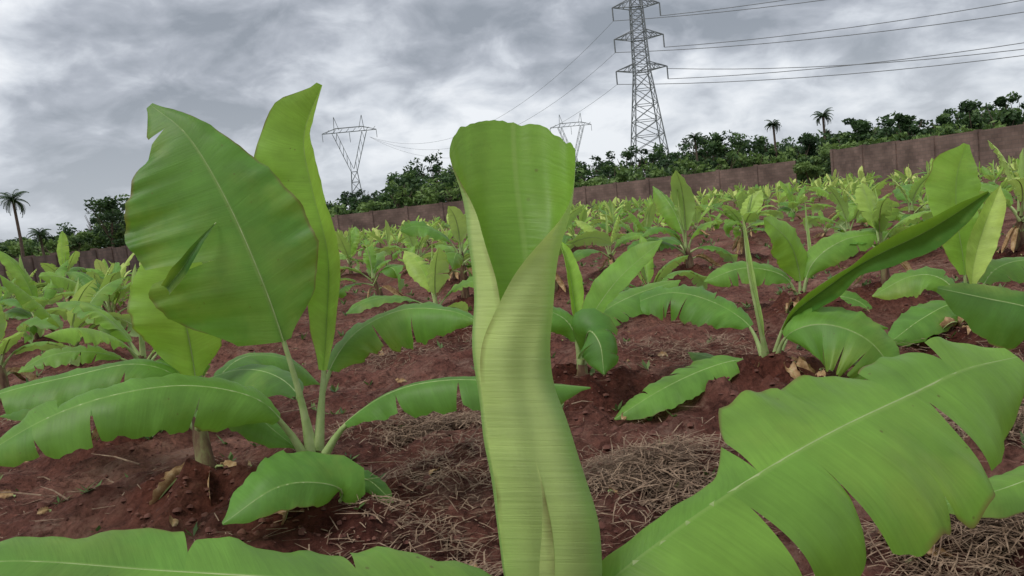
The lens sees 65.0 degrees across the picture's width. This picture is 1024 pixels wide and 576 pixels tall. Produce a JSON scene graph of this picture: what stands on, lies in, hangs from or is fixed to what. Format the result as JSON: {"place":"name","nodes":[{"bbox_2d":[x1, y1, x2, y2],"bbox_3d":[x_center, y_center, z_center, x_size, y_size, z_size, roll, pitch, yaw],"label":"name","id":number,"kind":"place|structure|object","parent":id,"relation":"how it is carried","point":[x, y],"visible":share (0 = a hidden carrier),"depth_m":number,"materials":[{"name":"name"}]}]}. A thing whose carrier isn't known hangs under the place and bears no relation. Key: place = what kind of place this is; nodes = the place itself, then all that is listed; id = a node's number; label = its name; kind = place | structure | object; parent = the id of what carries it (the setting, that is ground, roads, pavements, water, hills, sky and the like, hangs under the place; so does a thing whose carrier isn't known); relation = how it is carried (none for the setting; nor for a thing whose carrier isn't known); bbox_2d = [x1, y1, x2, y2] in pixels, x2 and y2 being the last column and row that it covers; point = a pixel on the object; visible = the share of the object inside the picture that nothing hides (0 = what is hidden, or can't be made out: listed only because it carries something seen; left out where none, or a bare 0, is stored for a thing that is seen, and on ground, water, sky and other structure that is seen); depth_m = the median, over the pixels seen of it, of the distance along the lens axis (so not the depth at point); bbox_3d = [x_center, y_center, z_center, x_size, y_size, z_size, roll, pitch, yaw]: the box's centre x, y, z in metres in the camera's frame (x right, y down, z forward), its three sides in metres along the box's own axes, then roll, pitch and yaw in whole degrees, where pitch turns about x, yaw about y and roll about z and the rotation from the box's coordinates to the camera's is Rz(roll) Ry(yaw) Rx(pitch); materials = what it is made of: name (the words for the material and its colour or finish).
{"place":"outdoors","nodes":[
{"label":"outdoors","id":0,"kind":"place"},
{"bbox_2d":[0,172,1023,575],"bbox_3d":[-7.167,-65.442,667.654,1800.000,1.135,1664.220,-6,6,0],"label":"ground","id":1,"kind":"structure","parent":0,"point":[62,474],"depth_m":3.99,"materials":[{"name":"red soil"}]},
{"bbox_2d":[0,278,17,311],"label":"banana plant","id":2,"kind":"object","parent":1,"relation":"on","point":[7,294],"visible":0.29,"depth_m":13.85,"materials":[{"name":"green plant"}]},
{"bbox_2d":[0,189,29,256],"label":"palm tree","id":3,"kind":"object","parent":1,"relation":"on","point":[12,199],"visible":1,"depth_m":74.20,"materials":[{"name":"green plant"}]},
{"bbox_2d":[0,267,63,292],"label":"banana plant","id":4,"kind":"object","parent":1,"relation":"on","point":[39,285],"visible":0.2,"depth_m":17.23,"materials":[{"name":"green plant"}]},
{"bbox_2d":[0,251,68,342],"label":"banana plant","id":5,"kind":"object","parent":1,"relation":"on","point":[16,269],"visible":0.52,"depth_m":9.61,"materials":[{"name":"green plant"}]},
{"bbox_2d":[26,228,50,255],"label":"palm tree","id":6,"kind":"object","parent":1,"relation":"on","point":[39,232],"visible":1,"depth_m":84.12,"materials":[{"name":"green plant"}]},
{"bbox_2d":[0,305,80,389],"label":"banana plant","id":7,"kind":"object","parent":1,"relation":"on","point":[7,344],"visible":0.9,"depth_m":6.07,"materials":[{"name":"green plant"}]},
{"bbox_2d":[37,231,86,301],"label":"banana plant","id":8,"kind":"object","parent":1,"relation":"on","point":[63,254],"visible":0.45,"depth_m":16.66,"materials":[{"name":"green plant"}]},
{"bbox_2d":[0,275,138,366],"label":"banana plant","id":9,"kind":"object","parent":1,"relation":"on","point":[43,319],"visible":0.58,"depth_m":7.32,"materials":[{"name":"green plant"}]},
{"bbox_2d":[34,253,133,336],"bbox_3d":[-4.853,0.229,9.427,1.356,1.336,1.162,-6,6,1],"label":"banana plant","id":10,"kind":"object","parent":1,"relation":"on","point":[61,281],"visible":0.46,"depth_m":9.25,"materials":[{"name":"green plant"}]},
{"bbox_2d":[42,263,129,313],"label":"banana plant","id":11,"kind":"object","parent":1,"relation":"on","point":[91,272],"visible":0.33,"depth_m":11.66,"materials":[{"name":"green plant"}]},
{"bbox_2d":[83,194,129,246],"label":"broadleaf tree","id":12,"kind":"object","parent":1,"relation":"on","point":[100,206],"visible":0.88,"depth_m":86.88,"materials":[{"name":"green plant"}]},
{"bbox_2d":[18,264,210,440],"bbox_3d":[-2.134,0.346,4.433,0.983,1.070,0.817,-7,6,-6],"label":"banana plant","id":13,"kind":"object","parent":1,"relation":"on","point":[116,334],"visible":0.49,"depth_m":4.35,"materials":[{"name":"green plant"}]},
{"bbox_2d":[117,277,129,304],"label":"banana plant","id":14,"kind":"object","parent":1,"relation":"on","point":[126,296],"visible":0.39,"depth_m":16.01,"materials":[{"name":"green plant"}]},
{"bbox_2d":[0,262,319,504],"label":"banana plant","id":15,"kind":"object","parent":1,"relation":"on","point":[181,349],"visible":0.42,"depth_m":3.17,"materials":[{"name":"green plant"}]},
{"bbox_2d":[0,83,590,524],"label":"banana plant","id":16,"kind":"object","parent":1,"relation":"on","point":[256,231],"visible":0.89,"depth_m":2.82,"materials":[{"name":"green plant"}]},
{"bbox_2d":[340,278,356,281],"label":"banana plant","id":17,"kind":"object","parent":1,"relation":"on","point":[348,279],"visible":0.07,"depth_m":12.03,"materials":[{"name":"green plant"}]},
{"bbox_2d":[322,115,376,198],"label":"electricity pylon","id":18,"kind":"object","parent":1,"relation":"on","point":[358,181],"visible":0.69,"depth_m":246.14,"materials":[{"name":"metal"}]},
{"bbox_2d":[335,227,374,276],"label":"banana plant","id":19,"kind":"object","parent":1,"relation":"on","point":[347,246],"visible":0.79,"depth_m":15.85,"materials":[{"name":"green plant"}]},
{"bbox_2d":[338,244,404,298],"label":"banana plant","id":20,"kind":"object","parent":1,"relation":"on","point":[372,260],"visible":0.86,"depth_m":10.13,"materials":[{"name":"green plant"}]},
{"bbox_2d":[301,341,468,372],"bbox_3d":[-1.096,0.541,6.456,1.395,0.180,1.311,-11,7,-39],"label":"dry grass pile","id":21,"kind":"object","parent":1,"relation":"on","point":[391,353],"visible":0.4,"depth_m":6.35,"materials":[{"name":"plant"}]},
{"bbox_2d":[301,392,482,463],"bbox_3d":[-0.438,0.652,4.222,1.258,0.278,1.121,-9,6,-22],"label":"dry grass pile","id":22,"kind":"object","parent":1,"relation":"on","point":[443,421],"visible":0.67,"depth_m":4.12,"materials":[{"name":"plant"}]},
{"bbox_2d":[0,161,797,297],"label":"perimeter wall","id":23,"kind":"structure","parent":1,"relation":"on","point":[771,174],"depth_m":71.51,"materials":[{"name":"concrete"}]},
{"bbox_2d":[383,246,428,274],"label":"banana plant","id":24,"kind":"object","parent":1,"relation":"on","point":[412,249],"visible":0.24,"depth_m":14.00,"materials":[{"name":"green plant"}]},
{"bbox_2d":[346,245,473,328],"bbox_3d":[-0.822,0.029,7.072,1.266,0.910,0.667,-7,6,-9],"label":"banana plant","id":25,"kind":"object","parent":1,"relation":"on","point":[430,278],"visible":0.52,"depth_m":6.93,"materials":[{"name":"green plant"}]},
{"bbox_2d":[380,219,440,270],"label":"banana plant","id":26,"kind":"object","parent":1,"relation":"on","point":[409,242],"visible":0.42,"depth_m":15.17,"materials":[{"name":"green plant"}]},
{"bbox_2d":[392,237,443,260],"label":"banana plant","id":27,"kind":"object","parent":1,"relation":"on","point":[394,255],"visible":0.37,"depth_m":19.71,"materials":[{"name":"green plant"}]},
{"bbox_2d":[404,168,432,190],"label":"broadleaf tree","id":28,"kind":"object","parent":1,"relation":"on","point":[415,175],"visible":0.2,"depth_m":102.57,"materials":[{"name":"green plant"}]},
{"bbox_2d":[400,206,472,298],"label":"banana plant","id":29,"kind":"object","parent":1,"relation":"on","point":[458,228],"visible":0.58,"depth_m":8.30,"materials":[{"name":"green plant"}]},
{"bbox_2d":[422,238,471,280],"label":"banana plant","id":30,"kind":"object","parent":1,"relation":"on","point":[454,274],"visible":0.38,"depth_m":11.80,"materials":[{"name":"green plant"}]},
{"bbox_2d":[273,462,633,575],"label":"dry grass pile","id":31,"kind":"object","parent":1,"relation":"on","point":[425,527],"visible":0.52,"depth_m":2.69,"materials":[{"name":"plant"}]},
{"bbox_2d":[397,327,551,364],"bbox_3d":[-0.161,0.396,6.561,1.615,0.204,1.569,0,8,45],"label":"dry grass pile","id":32,"kind":"object","parent":1,"relation":"on","point":[470,339],"visible":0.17,"depth_m":6.56,"materials":[{"name":"plant"}]},
{"bbox_2d":[2,155,1018,298],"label":"distant banana plants","id":33,"kind":"object","parent":1,"relation":"on","point":[389,234],"visible":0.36,"depth_m":33.20,"materials":[{"name":"green plant"}]},
{"bbox_2d":[0,246,1021,526],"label":"leaf litter","id":34,"kind":"object","parent":1,"relation":"on","point":[172,520],"visible":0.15,"depth_m":3.75,"materials":[{"name":"brown plant"}]},
{"bbox_2d":[362,426,660,545],"bbox_3d":[-0.154,0.723,3.296,1.540,0.259,1.254,-6,6,0],"label":"dry grass pile","id":35,"kind":"object","parent":1,"relation":"on","point":[438,477],"visible":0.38,"depth_m":3.19,"materials":[{"name":"plant"}]},
{"bbox_2d":[0,120,1023,575],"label":"banana plant","id":36,"kind":"object","parent":1,"relation":"on","point":[884,444],"visible":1,"depth_m":1.20,"materials":[{"name":"green plant"}]},
{"bbox_2d":[0,91,1023,257],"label":"distant treeline","id":37,"kind":"object","parent":1,"relation":"on","point":[443,189],"visible":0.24,"depth_m":90.61,"materials":[{"name":"green plant"}]},
{"bbox_2d":[0,218,1023,575],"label":"soil clods","id":38,"kind":"object","parent":1,"relation":"on","point":[426,478],"visible":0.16,"depth_m":3.49,"materials":[{"name":"brown soil"}]},
{"bbox_2d":[0,194,1023,536],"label":"weed seedlings","id":39,"kind":"object","parent":1,"relation":"on","point":[592,370],"visible":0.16,"depth_m":6.25,"materials":[{"name":"green plant"}]},
{"bbox_2d":[0,219,1023,575],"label":"loose straw","id":40,"kind":"object","parent":1,"relation":"on","point":[396,467],"visible":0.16,"depth_m":3.47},
{"bbox_2d":[550,114,591,167],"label":"electricity pylon","id":41,"kind":"object","parent":1,"relation":"on","point":[571,132],"visible":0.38,"depth_m":325.73,"materials":[{"name":"metal"}]},
{"bbox_2d":[562,222,593,243],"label":"banana plant","id":42,"kind":"object","parent":1,"relation":"on","point":[566,238],"visible":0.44,"depth_m":15.86,"materials":[{"name":"green plant"}]},
{"bbox_2d":[554,206,611,291],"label":"banana plant","id":43,"kind":"object","parent":1,"relation":"on","point":[598,238],"visible":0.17,"depth_m":8.90,"materials":[{"name":"green plant"}]},
{"bbox_2d":[569,221,601,247],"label":"banana plant","id":44,"kind":"object","parent":1,"relation":"on","point":[589,222],"visible":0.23,"depth_m":17.80,"materials":[{"name":"green plant"}]},
{"bbox_2d":[573,211,642,270],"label":"banana plant","id":45,"kind":"object","parent":1,"relation":"on","point":[579,255],"visible":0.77,"depth_m":10.94,"materials":[{"name":"green plant"}]},
{"bbox_2d":[590,201,631,236],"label":"banana plant","id":46,"kind":"object","parent":1,"relation":"on","point":[612,218],"visible":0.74,"depth_m":19.70,"materials":[{"name":"green plant"}]},
{"bbox_2d":[551,239,680,376],"bbox_3d":[0.578,0.189,4.341,1.285,0.943,0.640,-10,7,-36],"label":"banana plant","id":47,"kind":"object","parent":1,"relation":"on","point":[588,327],"visible":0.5,"depth_m":4.16,"materials":[{"name":"green plant"}]},
{"bbox_2d":[609,220,649,245],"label":"banana plant","id":48,"kind":"object","parent":1,"relation":"on","point":[635,228],"visible":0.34,"depth_m":15.75,"materials":[{"name":"green plant"}]},
{"bbox_2d":[612,0,668,168],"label":"electricity pylon","id":49,"kind":"object","parent":1,"relation":"on","point":[646,38],"visible":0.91,"depth_m":155.94,"materials":[{"name":"metal"}]},
{"bbox_2d":[373,0,1023,157],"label":"power lines","id":50,"kind":"object","parent":49,"relation":"attached to","point":[790,41],"visible":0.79,"depth_m":142.57,"materials":[{"name":"metal"}]},
{"bbox_2d":[624,203,658,238],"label":"banana plant","id":51,"kind":"object","parent":1,"relation":"on","point":[649,215],"visible":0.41,"depth_m":14.23,"materials":[{"name":"green plant"}]},
{"bbox_2d":[581,421,731,512],"bbox_3d":[0.472,0.689,3.022,0.993,0.259,0.803,-6,6,0],"label":"dry grass pile","id":52,"kind":"object","parent":1,"relation":"on","point":[647,466],"visible":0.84,"depth_m":2.94,"materials":[{"name":"plant"}]},
{"bbox_2d":[619,235,707,292],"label":"banana plant","id":53,"kind":"object","parent":1,"relation":"on","point":[664,272],"visible":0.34,"depth_m":6.71,"materials":[{"name":"green plant"}]},
{"bbox_2d":[627,170,737,267],"bbox_3d":[2.025,-0.724,9.489,1.129,1.321,1.202,-4,6,23],"label":"banana plant","id":54,"kind":"object","parent":1,"relation":"on","point":[675,217],"visible":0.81,"depth_m":9.52,"materials":[{"name":"green plant"}]},
{"bbox_2d":[574,328,800,367],"bbox_3d":[1.126,0.388,5.428,1.471,0.215,1.214,-6,6,0],"label":"dry grass pile","id":55,"kind":"object","parent":1,"relation":"on","point":[720,350],"visible":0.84,"depth_m":5.38,"materials":[{"name":"plant"}]},
{"bbox_2d":[590,464,798,556],"bbox_3d":[0.618,0.742,2.697,1.021,0.201,0.790,-6,6,0],"label":"dry grass pile","id":56,"kind":"object","parent":1,"relation":"on","point":[665,502],"visible":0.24,"depth_m":2.71,"materials":[{"name":"plant"}]},
{"bbox_2d":[686,132,702,161],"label":"palm tree","id":57,"kind":"object","parent":1,"relation":"on","point":[696,137],"visible":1,"depth_m":98.82,"materials":[{"name":"green plant"}]},
{"bbox_2d":[687,205,713,236],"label":"banana plant","id":58,"kind":"object","parent":1,"relation":"on","point":[697,217],"visible":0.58,"depth_m":17.79,"materials":[{"name":"green plant"}]},
{"bbox_2d":[702,211,723,230],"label":"banana plant","id":59,"kind":"object","parent":1,"relation":"on","point":[707,219],"visible":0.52,"depth_m":19.53,"materials":[{"name":"green plant"}]},
{"bbox_2d":[706,132,746,168],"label":"broadleaf tree","id":60,"kind":"object","parent":1,"relation":"on","point":[715,146],"visible":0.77,"depth_m":90.53,"materials":[{"name":"green plant"}]},
{"bbox_2d":[698,190,764,254],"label":"banana plant","id":61,"kind":"object","parent":1,"relation":"on","point":[752,204],"visible":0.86,"depth_m":10.73,"materials":[{"name":"green plant"}]},
{"bbox_2d":[737,216,756,238],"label":"banana plant","id":62,"kind":"object","parent":1,"relation":"on","point":[749,229],"visible":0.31,"depth_m":13.84,"materials":[{"name":"green plant"}]},
{"bbox_2d":[723,190,783,236],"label":"banana plant","id":63,"kind":"object","parent":1,"relation":"on","point":[742,196],"visible":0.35,"depth_m":15.51,"materials":[{"name":"green plant"}]},
{"bbox_2d":[756,210,775,227],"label":"banana plant","id":64,"kind":"object","parent":1,"relation":"on","point":[764,215],"visible":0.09,"depth_m":18.11,"materials":[{"name":"green plant"}]},
{"bbox_2d":[764,119,781,155],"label":"palm tree","id":65,"kind":"object","parent":1,"relation":"on","point":[775,125],"visible":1,"depth_m":93.89,"materials":[{"name":"green plant"}]},
{"bbox_2d":[776,180,810,220],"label":"banana plant","id":66,"kind":"object","parent":1,"relation":"on","point":[790,205],"visible":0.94,"depth_m":19.86,"materials":[{"name":"green plant"}]},
{"bbox_2d":[704,204,887,311],"bbox_3d":[2.223,-0.172,6.291,1.209,0.988,0.923,-2,7,34],"label":"banana plant","id":67,"kind":"object","parent":1,"relation":"on","point":[797,261],"visible":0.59,"depth_m":6.28,"materials":[{"name":"green plant"}]},
{"bbox_2d":[614,191,989,419],"bbox_3d":[1.304,0.106,4.178,1.755,1.013,1.193,-6,6,0],"label":"banana plant","id":68,"kind":"object","parent":1,"relation":"on","point":[814,326],"visible":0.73,"depth_m":3.88,"materials":[{"name":"green plant"}]},
{"bbox_2d":[785,132,818,183],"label":"broadleaf tree","id":69,"kind":"object","parent":1,"relation":"on","point":[809,149],"visible":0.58,"depth_m":90.88,"materials":[{"name":"green plant"}]},
{"bbox_2d":[793,142,836,185],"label":"shrub","id":70,"kind":"object","parent":1,"relation":"on","point":[803,166],"visible":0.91,"depth_m":64.55,"materials":[{"name":"green plant"}]},
{"bbox_2d":[800,210,844,237],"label":"banana plant","id":71,"kind":"object","parent":1,"relation":"on","point":[829,224],"visible":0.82,"depth_m":12.28,"materials":[{"name":"green plant"}]},
{"bbox_2d":[811,107,833,138],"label":"palm tree","id":72,"kind":"object","parent":1,"relation":"on","point":[824,115],"visible":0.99,"depth_m":88.89,"materials":[{"name":"green plant"}]},
{"bbox_2d":[811,179,853,219],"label":"banana plant","id":73,"kind":"object","parent":1,"relation":"on","point":[817,207],"visible":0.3,"depth_m":18.39,"materials":[{"name":"green plant"}]},
{"bbox_2d":[803,179,893,237],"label":"banana plant","id":74,"kind":"object","parent":1,"relation":"on","point":[848,212],"visible":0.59,"depth_m":9.42,"materials":[{"name":"green plant"}]},
{"bbox_2d":[838,182,880,217],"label":"banana plant","id":75,"kind":"object","parent":1,"relation":"on","point":[853,187],"visible":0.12,"depth_m":15.87,"materials":[{"name":"green plant"}]},
{"bbox_2d":[851,120,875,137],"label":"broadleaf tree","id":76,"kind":"object","parent":1,"relation":"on","point":[859,126],"visible":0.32,"depth_m":75.93,"materials":[{"name":"green plant"}]},
{"bbox_2d":[834,189,905,232],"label":"banana plant","id":77,"kind":"object","parent":1,"relation":"on","point":[842,223],"visible":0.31,"depth_m":13.99,"materials":[{"name":"green plant"}]},
{"bbox_2d":[796,322,962,361],"bbox_3d":[1.983,0.341,4.667,1.539,0.289,1.250,-6,6,0],"label":"dry grass pile","id":78,"kind":"object","parent":1,"relation":"on","point":[909,344],"visible":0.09,"depth_m":4.51,"materials":[{"name":"plant"}]},
{"bbox_2d":[838,183,932,285],"bbox_3d":[2.920,-0.387,6.218,0.672,0.884,0.818,-8,6,-17],"label":"banana plant","id":79,"kind":"object","parent":1,"relation":"on","point":[877,215],"visible":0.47,"depth_m":6.21,"materials":[{"name":"green plant"}]},
{"bbox_2d":[893,113,919,139],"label":"broadleaf tree","id":80,"kind":"object","parent":1,"relation":"on","point":[902,120],"visible":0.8,"depth_m":77.00,"materials":[{"name":"green plant"}]},
{"bbox_2d":[878,533,936,558],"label":"dead leaf","id":81,"kind":"object","parent":1,"relation":"on","point":[930,551],"visible":0.21,"depth_m":2.24,"materials":[{"name":"beige plant"}]},
{"bbox_2d":[900,194,929,210],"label":"banana plant","id":82,"kind":"object","parent":1,"relation":"on","point":[925,200],"visible":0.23,"depth_m":18.26,"materials":[{"name":"green plant"}]},
{"bbox_2d":[806,275,1023,291],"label":"dry grass pile","id":83,"kind":"object","parent":1,"relation":"on","point":[952,275],"visible":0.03,"depth_m":6.42,"materials":[{"name":"plant"}]},
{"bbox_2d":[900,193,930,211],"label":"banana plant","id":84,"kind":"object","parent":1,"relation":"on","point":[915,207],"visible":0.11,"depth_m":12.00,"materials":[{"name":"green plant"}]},
{"bbox_2d":[812,335,1023,376],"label":"dry grass pile","id":85,"kind":"object","parent":1,"relation":"on","point":[983,346],"depth_m":4.04,"materials":[{"name":"plant"}]},
{"bbox_2d":[856,174,983,225],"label":"banana plant","id":86,"kind":"object","parent":1,"relation":"on","point":[908,193],"visible":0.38,"depth_m":8.71,"materials":[{"name":"green plant"}]},
{"bbox_2d":[830,122,1023,182],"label":"perimeter wall","id":87,"kind":"structure","parent":1,"relation":"on","point":[884,159],"depth_m":52.54,"materials":[{"name":"concrete"}]},
{"bbox_2d":[930,113,951,132],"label":"broadleaf tree","id":88,"kind":"object","parent":1,"relation":"on","point":[943,118],"visible":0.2,"depth_m":74.92,"materials":[{"name":"green plant"}]},
{"bbox_2d":[860,463,1023,575],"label":"dry grass pile","id":89,"kind":"object","parent":1,"relation":"on","point":[1010,531],"visible":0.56,"depth_m":2.17,"materials":[{"name":"plant"}]},
{"bbox_2d":[905,547,954,564],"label":"dead leaf","id":90,"kind":"object","parent":89,"relation":"on","point":[936,554],"visible":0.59,"depth_m":2.24,"materials":[{"name":"brown plant"}]},
{"bbox_2d":[872,143,1023,345],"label":"banana plant","id":91,"kind":"object","parent":1,"relation":"on","point":[970,246],"visible":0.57,"depth_m":4.99,"materials":[{"name":"green plant"}]},
{"bbox_2d":[958,99,983,128],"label":"broadleaf tree","id":92,"kind":"object","parent":1,"relation":"on","point":[966,106],"visible":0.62,"depth_m":74.77,"materials":[{"name":"green plant"}]},
{"bbox_2d":[935,399,1023,449],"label":"dry grass pile","id":93,"kind":"object","parent":1,"relation":"on","point":[1017,420],"visible":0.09,"depth_m":3.06,"materials":[{"name":"plant"}]},
{"bbox_2d":[937,283,1023,349],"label":"banana plant","id":94,"kind":"object","parent":1,"relation":"on","point":[993,315],"visible":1,"depth_m":3.34,"materials":[{"name":"green plant"}]},
{"bbox_2d":[945,465,1023,518],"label":"banana plant","id":95,"kind":"object","parent":1,"relation":"on","point":[1007,501],"visible":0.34,"depth_m":1.83,"materials":[{"name":"green plant"}]},
{"bbox_2d":[987,96,1009,128],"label":"broadleaf tree","id":96,"kind":"object","parent":1,"relation":"on","point":[1001,101],"visible":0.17,"depth_m":75.03,"materials":[{"name":"green plant"}]},
{"bbox_2d":[988,177,1013,196],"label":"banana plant","id":97,"kind":"object","parent":1,"relation":"on","point":[1004,185],"visible":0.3,"depth_m":19.63,"materials":[{"name":"green plant"}]},
{"bbox_2d":[979,141,1023,252],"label":"banana plant","id":98,"kind":"object","parent":1,"relation":"on","point":[1016,232],"visible":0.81,"depth_m":7.75,"materials":[{"name":"green plant"}]},
{"bbox_2d":[0,0,1023,247],"label":"sky","id":99,"kind":"structure","parent":0,"point":[79,79],"materials":[{"name":"grey"}]}
]}

